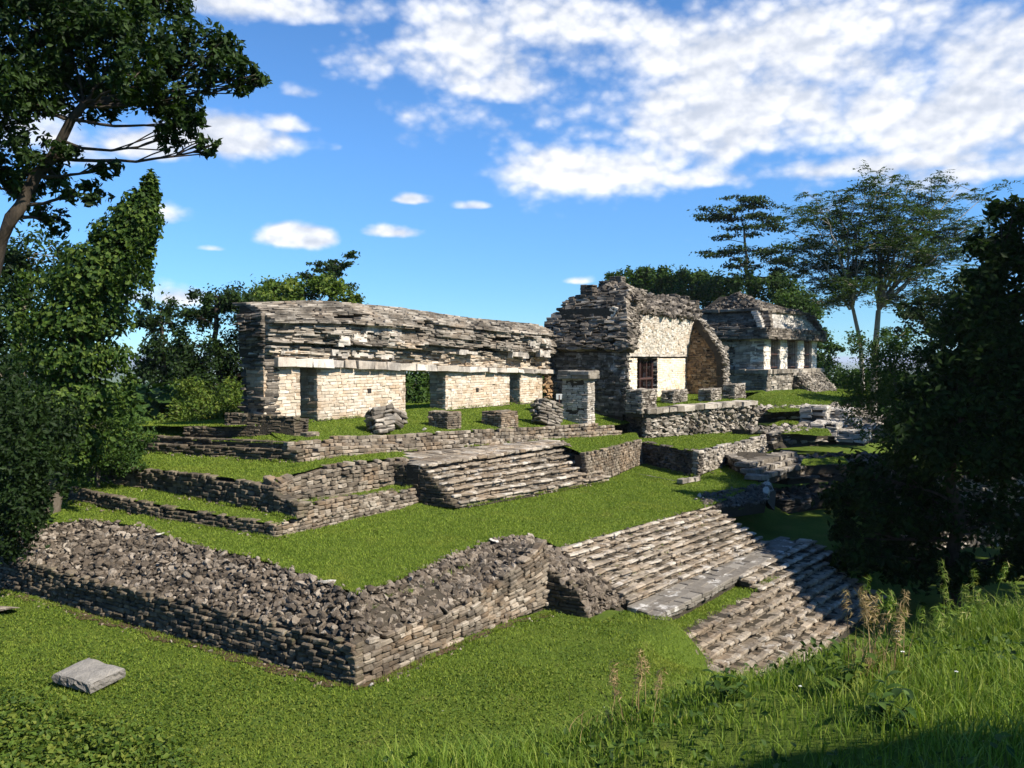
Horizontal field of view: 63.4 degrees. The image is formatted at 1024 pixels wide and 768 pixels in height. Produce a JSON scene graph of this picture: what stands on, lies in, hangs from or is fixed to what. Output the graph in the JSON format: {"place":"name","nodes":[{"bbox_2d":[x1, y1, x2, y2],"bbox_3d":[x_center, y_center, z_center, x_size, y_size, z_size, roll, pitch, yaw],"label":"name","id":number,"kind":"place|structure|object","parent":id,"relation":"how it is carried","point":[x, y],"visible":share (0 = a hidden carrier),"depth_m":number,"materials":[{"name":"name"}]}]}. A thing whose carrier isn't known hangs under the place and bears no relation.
{"place":"outdoors","nodes":[
{"label":"outdoors","id":0,"kind":"place"},
{"bbox_2d":[10,500,353,591],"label":"terrace lawn","id":1,"kind":"structure","parent":0,"point":[203,536],"depth_m":22.86,"materials":[{"name":"plant"}]},
{"bbox_2d":[317,580,335,583],"bbox_3d":[-4.130,4.398,18.425,0.428,0.106,0.118,-1,2,-20],"label":"loose stone","id":2,"kind":"object","parent":1,"relation":"on","point":[325,581],"visible":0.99,"depth_m":18.37,"materials":[{"name":"grey stone"}]},
{"bbox_2d":[93,426,296,442],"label":"platform lawn","id":3,"kind":"structure","parent":0,"point":[168,434],"depth_m":31.50,"materials":[{"name":"plant"}]},
{"bbox_2d":[116,453,295,481],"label":"lawn","id":4,"kind":"structure","parent":0,"point":[219,463],"depth_m":27.81,"materials":[{"name":"plant"}]},
{"bbox_2d":[287,452,404,474],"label":"lawn","id":5,"kind":"structure","parent":0,"point":[297,465],"depth_m":27.72,"materials":[{"name":"plant"}]},
{"bbox_2d":[345,485,406,495],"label":"ledge lawn","id":6,"kind":"structure","parent":0,"point":[384,489],"depth_m":27.84,"materials":[{"name":"plant"}]},
{"bbox_2d":[145,423,621,462],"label":"platform wall","id":7,"kind":"structure","parent":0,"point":[317,449],"depth_m":30.56,"materials":[{"name":"stone"}]},
{"bbox_2d":[183,412,319,437],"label":"parapet wall","id":8,"kind":"structure","parent":7,"relation":"on","point":[288,425],"depth_m":29.71,"materials":[{"name":"stone"}]},
{"bbox_2d":[11,388,869,594],"bbox_3d":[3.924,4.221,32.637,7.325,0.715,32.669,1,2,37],"label":"terrace lawn","id":9,"kind":"structure","parent":0,"point":[466,534],"depth_m":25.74,"materials":[{"name":"plant"}]},
{"bbox_2d":[67,486,418,537],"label":"wall","id":10,"kind":"structure","parent":9,"relation":"on","point":[115,502],"depth_m":25.01,"materials":[{"name":"stone"}]},
{"bbox_2d":[68,476,289,524],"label":"ledge lawn","id":11,"kind":"structure","parent":10,"relation":"on","point":[184,505],"depth_m":25.54,"materials":[{"name":"plant"}]},
{"bbox_2d":[87,457,417,526],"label":"terrace wall","id":12,"kind":"structure","parent":10,"relation":"on","point":[285,493],"depth_m":25.88,"materials":[{"name":"stone"}]},
{"bbox_2d":[391,439,610,508],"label":"staircase","id":13,"kind":"structure","parent":9,"relation":"on","point":[458,478],"depth_m":30.65,"materials":[{"name":"stone"}]},
{"bbox_2d":[574,439,643,477],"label":"terrace wall","id":14,"kind":"structure","parent":9,"relation":"on","point":[615,460],"depth_m":37.29,"materials":[{"name":"stone"}]},
{"bbox_2d":[641,474,700,483],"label":"kerb stones","id":15,"kind":"object","parent":9,"relation":"on","point":[688,480],"visible":1,"depth_m":36.14,"materials":[{"name":"grey stone"}]},
{"bbox_2d":[642,434,772,475],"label":"terrace wall","id":16,"kind":"structure","parent":9,"relation":"on","point":[697,462],"depth_m":40.12,"materials":[{"name":"grey stone"}]},
{"bbox_2d":[724,450,804,482],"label":"stone steps","id":17,"kind":"structure","parent":9,"relation":"on","point":[772,467],"depth_m":38.97,"materials":[{"name":"grey stone"}]},
{"bbox_2d":[732,422,884,448],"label":"collapsed wall","id":18,"kind":"structure","parent":9,"relation":"on","point":[776,438],"depth_m":48.16,"materials":[{"name":"grey stone"}]},
{"bbox_2d":[273,403,628,440],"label":"platform lawn","id":19,"kind":"structure","parent":0,"point":[367,431],"depth_m":33.85,"materials":[{"name":"plant"}]},
{"bbox_2d":[364,403,395,433],"bbox_3d":[-5.061,1.407,31.911,1.146,1.344,1.064,1,2,32],"label":"fallen masonry","id":20,"kind":"object","parent":19,"relation":"on","point":[379,420],"visible":0.99,"depth_m":31.66,"materials":[{"name":"grey stone"}]},
{"bbox_2d":[390,407,407,428],"bbox_3d":[-4.738,1.406,33.025,1.012,0.963,1.032,1,2,32],"label":"fallen masonry","id":21,"kind":"object","parent":19,"relation":"on","point":[400,420],"visible":0.53,"depth_m":32.80,"materials":[{"name":"grey stone"}]},
{"bbox_2d":[428,410,461,429],"bbox_3d":[-2.797,1.783,34.481,1.222,1.366,0.902,1,2,32],"label":"pier stump","id":22,"kind":"object","parent":19,"relation":"on","point":[443,419],"visible":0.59,"depth_m":34.20,"materials":[{"name":"stone"}]},
{"bbox_2d":[481,410,518,427],"bbox_3d":[-0.544,1.847,37.145,1.186,1.374,1.479,1,2,32],"label":"pier stump","id":23,"kind":"object","parent":19,"relation":"on","point":[502,418],"visible":0.6,"depth_m":36.69,"materials":[{"name":"stone"}]},
{"bbox_2d":[530,398,563,426],"bbox_3d":[1.686,1.424,39.732,1.740,1.563,1.016,-1,2,-31],"label":"fallen masonry","id":24,"kind":"object","parent":19,"relation":"on","point":[545,411],"visible":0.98,"depth_m":39.38,"materials":[{"name":"grey stone"}]},
{"bbox_2d":[556,394,561,402],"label":"notice board","id":25,"kind":"object","parent":19,"relation":"on","point":[559,397],"visible":0.52,"depth_m":46.98,"materials":[{"name":"paint"}]},
{"bbox_2d":[557,370,599,426],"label":"standing pillar","id":26,"kind":"structure","parent":19,"relation":"on","point":[578,394],"depth_m":42.27,"materials":[{"name":"stone"}]},
{"bbox_2d":[0,361,1023,767],"bbox_3d":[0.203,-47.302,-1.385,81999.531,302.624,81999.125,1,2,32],"label":"ground","id":27,"kind":"structure","parent":0,"point":[776,523],"depth_m":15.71,"materials":[{"name":"green plant"}]},
{"bbox_2d":[0,606,19,610],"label":"loose stone","id":28,"kind":"object","parent":27,"relation":"on","point":[2,608],"visible":1,"depth_m":20.88,"materials":[{"name":"grey stone"}]},
{"bbox_2d":[0,220,75,502],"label":"dark tree","id":29,"kind":"object","parent":27,"relation":"on","point":[16,258],"visible":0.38,"depth_m":29.42,"materials":[{"name":"green plant"}]},
{"bbox_2d":[0,346,97,564],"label":"dark shrub","id":30,"kind":"object","parent":27,"relation":"on","point":[27,463],"visible":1,"depth_m":21.78,"materials":[{"name":"green plant"}]},
{"bbox_2d":[2,168,167,525],"bbox_3d":[-13.438,-0.514,26.059,5.364,12.525,3.539,0,2,-13],"label":"vine covered trunk","id":31,"kind":"object","parent":27,"relation":"on","point":[88,283],"visible":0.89,"depth_m":25.27,"materials":[{"name":"green plant"}]},
{"bbox_2d":[51,658,125,693],"bbox_3d":[-8.405,5.777,16.473,1.119,0.330,0.825,1,2,23],"label":"stone slab","id":32,"kind":"object","parent":27,"relation":"on","point":[89,675],"depth_m":16.30,"materials":[{"name":"grey stone"}]},
{"bbox_2d":[21,665,159,715],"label":"grass","id":33,"kind":"structure","parent":27,"relation":"on","point":[140,675],"depth_m":16.05,"materials":[{"name":"green plant"}]},
{"bbox_2d":[30,380,160,521],"bbox_3d":[-14.304,2.494,28.096,4.411,6.285,3.748,0,2,-15],"label":"leafy shrub","id":34,"kind":"object","parent":27,"relation":"on","point":[115,464],"visible":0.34,"depth_m":27.89,"materials":[{"name":"green plant"}]},
{"bbox_2d":[0,676,197,767],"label":"leafy undergrowth","id":35,"kind":"object","parent":27,"relation":"on","point":[29,739],"visible":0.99,"depth_m":13.74,"materials":[{"name":"green plant"}]},
{"bbox_2d":[0,0,272,275],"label":"broadleaf tree","id":36,"kind":"object","parent":27,"relation":"on","point":[61,34],"visible":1,"depth_m":14.79,"materials":[{"name":"green plant"}]},
{"bbox_2d":[137,421,177,452],"bbox_3d":[-14.024,3.451,33.042,2.862,4.092,2.679,1,2,32],"label":"sapling","id":37,"kind":"object","parent":27,"relation":"on","point":[157,422],"visible":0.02,"depth_m":32.85,"materials":[{"name":"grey plant"}]},
{"bbox_2d":[130,291,196,415],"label":"jungle tree","id":38,"kind":"object","parent":27,"relation":"on","point":[155,351],"visible":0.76,"depth_m":49.27,"materials":[{"name":"green plant"}]},
{"bbox_2d":[0,588,345,686],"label":"soil","id":39,"kind":"structure","parent":27,"relation":"on","point":[289,672],"depth_m":18.69,"materials":[{"name":"brown soil"}]},
{"bbox_2d":[147,398,201,428],"bbox_3d":[-14.245,2.997,35.038,2.135,4.866,2.337,-1,2,-40],"label":"sapling","id":40,"kind":"object","parent":27,"relation":"on","point":[175,410],"visible":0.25,"depth_m":34.80,"materials":[{"name":"green plant"}]},
{"bbox_2d":[166,375,214,413],"bbox_3d":[-14.617,2.446,38.029,2.145,5.793,2.018,1,2,32],"label":"sapling","id":41,"kind":"object","parent":27,"relation":"on","point":[190,385],"visible":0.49,"depth_m":37.75,"materials":[{"name":"green plant"}]},
{"bbox_2d":[169,391,224,420],"bbox_3d":[-13.393,2.822,35.873,2.410,5.157,2.681,1,2,32],"label":"sapling","id":42,"kind":"object","parent":27,"relation":"on","point":[203,403],"visible":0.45,"depth_m":35.64,"materials":[{"name":"green plant"}]},
{"bbox_2d":[162,281,272,479],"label":"jungle tree","id":43,"kind":"object","parent":27,"relation":"on","point":[221,362],"visible":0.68,"depth_m":41.48,"materials":[{"name":"green plant"}]},
{"bbox_2d":[197,374,243,479],"bbox_3d":[-12.622,2.385,36.896,2.727,5.935,2.857,1,2,32],"label":"sapling","id":44,"kind":"object","parent":27,"relation":"on","point":[230,402],"visible":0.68,"depth_m":36.76,"materials":[{"name":"green plant"}]},
{"bbox_2d":[0,518,550,687],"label":"retaining wall","id":45,"kind":"structure","parent":27,"relation":"on","point":[224,600],"depth_m":19.61,"materials":[{"name":"stone"}]},
{"bbox_2d":[245,271,368,303],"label":"jungle tree","id":46,"kind":"object","parent":27,"relation":"on","point":[294,289],"visible":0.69,"depth_m":51.35,"materials":[{"name":"green plant"}]},
{"bbox_2d":[292,250,360,298],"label":"jungle tree","id":47,"kind":"object","parent":27,"relation":"on","point":[331,265],"visible":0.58,"depth_m":65.63,"materials":[{"name":"green plant"}]},
{"bbox_2d":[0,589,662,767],"bbox_3d":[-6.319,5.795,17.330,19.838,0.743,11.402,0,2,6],"label":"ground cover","id":48,"kind":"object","parent":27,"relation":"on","point":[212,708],"visible":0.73,"depth_m":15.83,"materials":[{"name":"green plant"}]},
{"bbox_2d":[0,400,730,689],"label":"stone chips","id":49,"kind":"object","parent":27,"relation":"on","point":[399,673],"visible":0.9,"depth_m":23.12,"materials":[{"name":"stone"}]},
{"bbox_2d":[0,399,773,690],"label":"grass tufts","id":50,"kind":"object","parent":27,"relation":"on","point":[413,664],"visible":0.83,"depth_m":23.09,"materials":[{"name":"green plant"}]},
{"bbox_2d":[405,371,430,402],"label":"jungle tree","id":51,"kind":"object","parent":27,"relation":"on","point":[422,395],"visible":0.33,"depth_m":51.19,"materials":[{"name":"green plant"}]},
{"bbox_2d":[352,613,547,689],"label":"soil","id":52,"kind":"structure","parent":27,"relation":"on","point":[441,652],"depth_m":18.23,"materials":[{"name":"brown soil"}]},
{"bbox_2d":[0,368,1007,508],"bbox_3d":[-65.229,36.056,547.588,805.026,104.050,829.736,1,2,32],"label":"distant forest","id":53,"kind":"object","parent":27,"relation":"on","point":[152,406],"depth_m":43.87,"materials":[{"name":"green plant"}]},
{"bbox_2d":[534,505,798,620],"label":"staircase","id":54,"kind":"structure","parent":27,"relation":"on","point":[716,564],"depth_m":25.05,"materials":[{"name":"stone"}]},
{"bbox_2d":[311,587,1023,767],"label":"tall grass","id":55,"kind":"structure","parent":27,"relation":"on","point":[471,758],"depth_m":5.85,"materials":[{"name":"green plant"}]},
{"bbox_2d":[602,264,746,309],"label":"jungle tree","id":56,"kind":"object","parent":27,"relation":"on","point":[700,287],"visible":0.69,"depth_m":97.97,"materials":[{"name":"green plant"}]},
{"bbox_2d":[347,618,1023,767],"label":"slope weeds","id":57,"kind":"object","parent":27,"relation":"on","point":[775,755],"visible":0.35,"depth_m":6.09,"materials":[{"name":"green plant"}]},
{"bbox_2d":[701,668,748,697],"bbox_3d":[1.696,2.385,6.513,0.371,0.212,0.358,0,2,0],"label":"leafy weed","id":58,"kind":"object","parent":27,"relation":"on","point":[717,684],"visible":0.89,"depth_m":6.53,"materials":[{"name":"green plant"}]},
{"bbox_2d":[694,479,775,517],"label":"rubble wall","id":59,"kind":"structure","parent":27,"relation":"on","point":[753,499],"depth_m":33.31,"materials":[{"name":"stone"}]},
{"bbox_2d":[687,195,811,291],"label":"layered tree","id":60,"kind":"object","parent":27,"relation":"on","point":[768,253],"visible":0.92,"depth_m":91.31,"materials":[{"name":"green plant"}]},
{"bbox_2d":[735,538,833,592],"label":"staircase","id":61,"kind":"structure","parent":27,"relation":"on","point":[804,554],"depth_m":28.36,"materials":[{"name":"stone"}]},
{"bbox_2d":[683,561,886,675],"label":"staircase","id":62,"kind":"structure","parent":27,"relation":"on","point":[785,616],"depth_m":24.90,"materials":[{"name":"stone"}]},
{"bbox_2d":[724,264,845,377],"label":"jungle tree","id":63,"kind":"object","parent":27,"relation":"on","point":[780,294],"visible":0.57,"depth_m":87.04,"materials":[{"name":"green plant"}]},
{"bbox_2d":[773,481,854,513],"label":"collapsed wall","id":64,"kind":"structure","parent":27,"relation":"on","point":[794,499],"depth_m":39.37,"materials":[{"name":"stone"}]},
{"bbox_2d":[743,451,917,484],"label":"collapsed wall","id":65,"kind":"structure","parent":64,"relation":"on","point":[819,473],"depth_m":41.13,"materials":[{"name":"stone"}]},
{"bbox_2d":[817,359,851,388],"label":"dark shrub","id":66,"kind":"object","parent":27,"relation":"on","point":[831,375],"visible":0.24,"depth_m":79.42,"materials":[{"name":"green plant"}]},
{"bbox_2d":[807,639,875,690],"bbox_3d":[2.514,2.152,6.263,0.319,0.369,0.717,2,2,42],"label":"leafy weed","id":67,"kind":"object","parent":27,"relation":"on","point":[852,673],"visible":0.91,"depth_m":6.23,"materials":[{"name":"green plant"}]},
{"bbox_2d":[799,403,886,445],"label":"stair ruin","id":68,"kind":"object","parent":27,"relation":"on","point":[818,416],"visible":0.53,"depth_m":51.11,"materials":[{"name":"grey stone"}]},
{"bbox_2d":[837,366,879,401],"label":"dark shrub","id":69,"kind":"object","parent":27,"relation":"on","point":[867,387],"visible":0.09,"depth_m":77.88,"materials":[{"name":"green plant"}]},
{"bbox_2d":[824,321,944,540],"bbox_3d":[16.228,2.689,34.126,6.018,10.620,4.924,1,2,32],"label":"leafy shrub","id":70,"kind":"object","parent":27,"relation":"on","point":[894,348],"visible":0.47,"depth_m":33.73,"materials":[{"name":"green plant"}]},
{"bbox_2d":[861,670,918,726],"bbox_3d":[2.462,2.066,5.440,0.307,0.300,0.565,0,2,7],"label":"leafy weed","id":71,"kind":"object","parent":27,"relation":"on","point":[895,692],"visible":0.88,"depth_m":5.38,"materials":[{"name":"green plant"}]},
{"bbox_2d":[766,159,1023,412],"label":"feathery tree","id":72,"kind":"object","parent":27,"relation":"on","point":[923,256],"visible":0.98,"depth_m":68.64,"materials":[{"name":"green plant"}]},
{"bbox_2d":[811,191,1023,607],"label":"shaded tree","id":73,"kind":"object","parent":27,"relation":"on","point":[964,414],"visible":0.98,"depth_m":28.03,"materials":[{"name":"green plant"}]},
{"bbox_2d":[889,263,981,349],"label":"dark tree","id":74,"kind":"object","parent":27,"relation":"on","point":[929,297],"visible":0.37,"depth_m":57.76,"materials":[{"name":"green plant"}]},
{"bbox_2d":[890,474,1023,549],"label":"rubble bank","id":75,"kind":"structure","parent":27,"relation":"on","point":[971,543],"depth_m":37.38,"materials":[{"name":"grey stone"}]},
{"bbox_2d":[0,0,1023,360],"label":"sky","id":76,"kind":"structure","parent":0,"point":[482,159],"materials":[{"name":"blue"}]},
{"bbox_2d":[550,432,637,452],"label":"lawn","id":77,"kind":"structure","parent":0,"point":[624,439],"depth_m":38.97,"materials":[{"name":"plant"}]},
{"bbox_2d":[557,648,713,754],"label":"seeding grass","id":78,"kind":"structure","parent":0,"point":[641,671],"depth_m":6.30,"materials":[{"name":"green plant"}]},
{"bbox_2d":[657,395,743,406],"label":"platform lawn","id":79,"kind":"structure","parent":0,"point":[682,403],"depth_m":48.65,"materials":[{"name":"plant"}]},
{"bbox_2d":[660,389,687,403],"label":"pier stump","id":80,"kind":"object","parent":79,"relation":"on","point":[674,396],"visible":0.77,"depth_m":48.45,"materials":[{"name":"grey stone"}]},
{"bbox_2d":[697,387,721,401],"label":"pier stump","id":81,"kind":"object","parent":79,"relation":"on","point":[709,394],"visible":0.67,"depth_m":50.23,"materials":[{"name":"grey stone"}]},
{"bbox_2d":[721,383,745,398],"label":"pier stump","id":82,"kind":"object","parent":79,"relation":"on","point":[733,390],"visible":0.73,"depth_m":52.16,"materials":[{"name":"grey stone"}]},
{"bbox_2d":[641,419,796,448],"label":"terrace lawn","id":83,"kind":"structure","parent":0,"point":[795,423],"depth_m":44.64,"materials":[{"name":"plant"}]},
{"bbox_2d":[612,400,759,437],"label":"temple platform","id":84,"kind":"structure","parent":83,"relation":"on","point":[698,418],"depth_m":46.82,"materials":[{"name":"grey stone"}]},
{"bbox_2d":[544,276,730,420],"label":"temple ruin","id":85,"kind":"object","parent":84,"relation":"on","point":[619,334],"visible":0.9,"depth_m":48.56,"materials":[{"name":"stone"}]},
{"bbox_2d":[624,388,656,416],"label":"pier stump","id":86,"kind":"object","parent":84,"relation":"on","point":[639,401],"visible":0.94,"depth_m":44.55,"materials":[{"name":"grey stone"}]},
{"bbox_2d":[755,402,867,422],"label":"collapsed wall","id":87,"kind":"structure","parent":83,"relation":"on","point":[764,416],"depth_m":55.08,"materials":[{"name":"grey stone"}]},
{"bbox_2d":[745,389,866,411],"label":"mound lawn","id":88,"kind":"structure","parent":0,"point":[765,398],"depth_m":60.73,"materials":[{"name":"plant"}]},
{"bbox_2d":[783,427,831,435],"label":"ledge lawn","id":89,"kind":"structure","parent":0,"point":[822,431],"depth_m":47.74,"materials":[{"name":"plant"}]},
{"bbox_2d":[800,456,847,465],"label":"ledge lawn","id":90,"kind":"structure","parent":0,"point":[809,462],"depth_m":39.37,"materials":[{"name":"plant"}]},
{"bbox_2d":[839,586,920,675],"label":"seeding grass","id":91,"kind":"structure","parent":0,"point":[897,622],"depth_m":6.65,"materials":[{"name":"plant"}]},
{"bbox_2d":[845,590,914,678],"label":"seeding grass","id":92,"kind":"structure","parent":0,"point":[886,619],"depth_m":6.56,"materials":[{"name":"green plant"}]},
{"bbox_2d":[855,575,991,658],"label":"seeding grass","id":93,"kind":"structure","parent":0,"point":[939,619],"depth_m":7.37,"materials":[{"name":"green plant"}]},
{"bbox_2d":[904,560,1023,646],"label":"seeding grass","id":94,"kind":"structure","parent":0,"point":[971,597],"depth_m":8.29,"materials":[{"name":"green plant"}]},
{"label":"platform lawn","id":95,"kind":"structure","parent":0,"visible":0},
{"bbox_2d":[232,300,557,420],"bbox_3d":[-4.047,-1.029,39.742,3.523,5.124,22.733,1,2,32],"label":"gallery ruin","id":96,"kind":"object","parent":95,"relation":"on","point":[317,360],"visible":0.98,"depth_m":34.68,"materials":[{"name":"stone"}]},
{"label":"mound lawn","id":97,"kind":"structure","parent":0,"visible":0},
{"bbox_2d":[702,291,836,391],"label":"temple","id":98,"kind":"structure","parent":97,"relation":"on","point":[772,347],"depth_m":64.59,"materials":[{"name":"grey stone"}]}
]}

